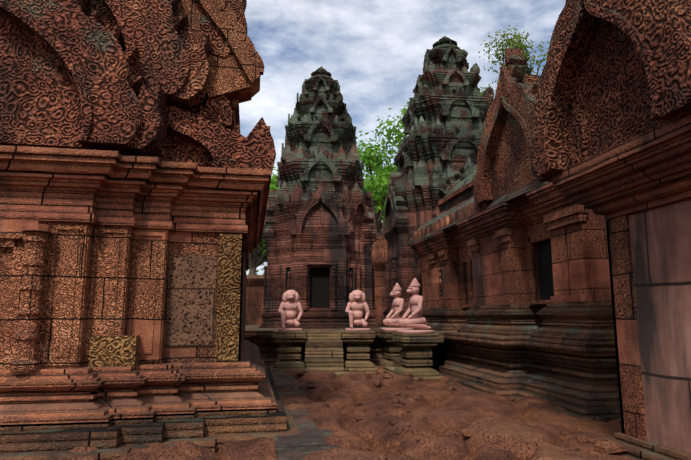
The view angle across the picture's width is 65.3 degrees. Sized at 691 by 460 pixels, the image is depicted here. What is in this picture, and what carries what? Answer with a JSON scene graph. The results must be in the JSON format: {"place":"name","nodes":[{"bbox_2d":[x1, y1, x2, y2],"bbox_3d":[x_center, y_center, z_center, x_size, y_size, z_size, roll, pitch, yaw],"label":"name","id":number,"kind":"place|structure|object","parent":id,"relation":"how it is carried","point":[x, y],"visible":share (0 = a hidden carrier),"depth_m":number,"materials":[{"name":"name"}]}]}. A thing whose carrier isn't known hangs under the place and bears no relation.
{"place":"outdoors","nodes":[
{"label":"outdoors","id":0,"kind":"place"},
{"bbox_2d":[259,66,378,328],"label":"tower","id":1,"kind":"structure","parent":0,"point":[320,232],"depth_m":15.72,"materials":[{"name":"stone"}]},
{"bbox_2d":[68,365,636,459],"bbox_3d":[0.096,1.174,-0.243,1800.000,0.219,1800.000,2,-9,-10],"label":"ground","id":2,"kind":"structure","parent":0,"point":[499,427],"depth_m":5.90,"materials":[{"name":"brown soil"}]},
{"bbox_2d":[0,0,298,459],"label":"library","id":3,"kind":"structure","parent":2,"relation":"on","point":[136,168],"depth_m":5.57,"materials":[{"name":"brown stone"}]},
{"bbox_2d":[246,167,277,274],"bbox_3d":[-5.015,1.605,28.870,7.975,9.472,7.157,2,-9,-10],"label":"tree","id":4,"kind":"object","parent":2,"relation":"on","point":[257,255],"visible":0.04,"depth_m":28.66,"materials":[{"name":"green plant"}]},
{"bbox_2d":[270,331,306,369],"bbox_3d":[-1.278,2.808,12.413,0.960,0.950,0.960,0,-9,-3],"label":"pedestal","id":5,"kind":"object","parent":2,"relation":"on","point":[289,350],"visible":0.88,"depth_m":12.13,"materials":[{"name":"stone"}]},
{"bbox_2d":[278,290,302,330],"bbox_3d":[-1.277,1.866,12.552,0.592,0.955,0.522,2,-9,-10],"label":"guardian statue","id":6,"kind":"object","parent":5,"relation":"on","point":[290,304],"visible":1,"depth_m":12.48,"materials":[{"name":"pink stone"}]},
{"bbox_2d":[273,372,342,459],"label":"walkway paving","id":7,"kind":"structure","parent":2,"relation":"on","point":[307,439],"depth_m":5.25,"materials":[{"name":"grey stone"}]},
{"bbox_2d":[245,236,387,324],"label":"enclosure wall","id":8,"kind":"structure","parent":2,"relation":"on","point":[254,297],"depth_m":22.88,"materials":[{"name":"stone"}]},
{"bbox_2d":[244,325,404,376],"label":"stone platform","id":9,"kind":"structure","parent":2,"relation":"on","point":[324,349],"depth_m":12.60,"materials":[{"name":"stone"}]},
{"bbox_2d":[381,36,493,326],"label":"tower","id":10,"kind":"structure","parent":9,"relation":"on","point":[443,121],"depth_m":17.55,"materials":[{"name":"stone"}]},
{"bbox_2d":[341,330,377,373],"bbox_3d":[0.280,2.821,12.491,0.960,0.950,0.960,0,-9,-3],"label":"pedestal","id":11,"kind":"object","parent":2,"relation":"on","point":[357,354],"visible":0.85,"depth_m":12.21,"materials":[{"name":"stone"}]},
{"bbox_2d":[345,290,369,330],"bbox_3d":[0.281,1.878,12.630,0.592,0.955,0.522,2,-9,-10],"label":"guardian statue","id":12,"kind":"object","parent":11,"relation":"on","point":[357,304],"visible":1,"depth_m":12.56,"materials":[{"name":"pink stone"}]},
{"bbox_2d":[362,163,397,212],"bbox_3d":[5.696,0.229,37.928,13.677,15.225,11.801,-8,-12,43],"label":"tree","id":13,"kind":"object","parent":2,"relation":"on","point":[365,188],"visible":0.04,"depth_m":35.43,"materials":[{"name":"green plant"}]},
{"bbox_2d":[356,98,409,235],"bbox_3d":[1.736,-0.308,32.636,11.206,14.634,11.494,-3,-10,20],"label":"tree","id":14,"kind":"object","parent":2,"relation":"on","point":[369,159],"visible":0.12,"depth_m":30.23,"materials":[{"name":"green plant"}]},
{"bbox_2d":[378,331,401,372],"bbox_3d":[1.205,2.820,12.489,0.960,0.950,0.960,2,-9,-10],"label":"pedestal","id":15,"kind":"object","parent":2,"relation":"on","point":[392,348],"visible":0.33,"depth_m":12.24,"materials":[{"name":"stone"}]},
{"bbox_2d":[380,283,412,330],"bbox_3d":[1.193,1.796,12.647,0.623,1.123,0.542,3,-9,-18],"label":"statue","id":16,"kind":"object","parent":15,"relation":"on","point":[397,309],"visible":0.81,"depth_m":12.53,"materials":[{"name":"pink stone"}]},
{"bbox_2d":[390,333,442,382],"bbox_3d":[1.413,2.558,10.737,1.100,0.980,1.100,2,-9,-10],"label":"pedestal","id":17,"kind":"object","parent":2,"relation":"on","point":[415,352],"visible":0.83,"depth_m":10.53,"materials":[{"name":"stone"}]},
{"bbox_2d":[395,278,433,333],"bbox_3d":[1.392,1.526,10.947,0.623,1.123,0.542,3,-9,-18],"label":"statue","id":18,"kind":"object","parent":17,"relation":"on","point":[415,319],"visible":1,"depth_m":10.81,"materials":[{"name":"pink stone"}]},
{"bbox_2d":[295,368,627,459],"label":"loose stones","id":19,"kind":"object","parent":2,"relation":"on","point":[608,447],"visible":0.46,"depth_m":5.39,"materials":[{"name":"brown stone"}]},
{"bbox_2d":[383,330,620,421],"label":"building plinth","id":20,"kind":"structure","parent":2,"relation":"on","point":[578,380],"depth_m":8.42,"materials":[{"name":"stone"}]},
{"bbox_2d":[406,48,614,343],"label":"temple building","id":21,"kind":"structure","parent":20,"relation":"on","point":[505,242],"depth_m":9.73,"materials":[{"name":"stone"}]},
{"bbox_2d":[478,25,550,94],"bbox_3d":[11.393,-2.475,35.867,8.889,20.024,10.348,-3,-9,16],"label":"tree","id":22,"kind":"object","parent":2,"relation":"on","point":[512,43],"visible":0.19,"depth_m":33.71,"materials":[{"name":"green plant"}]},
{"bbox_2d":[530,0,690,459],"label":"porch","id":23,"kind":"object","parent":2,"relation":"on","point":[610,138],"visible":1,"depth_m":4.83,"materials":[{"name":"stone"}]},
{"bbox_2d":[239,0,565,274],"label":"sky","id":24,"kind":"structure","parent":0,"point":[375,50],"materials":[{"name":"blue"}]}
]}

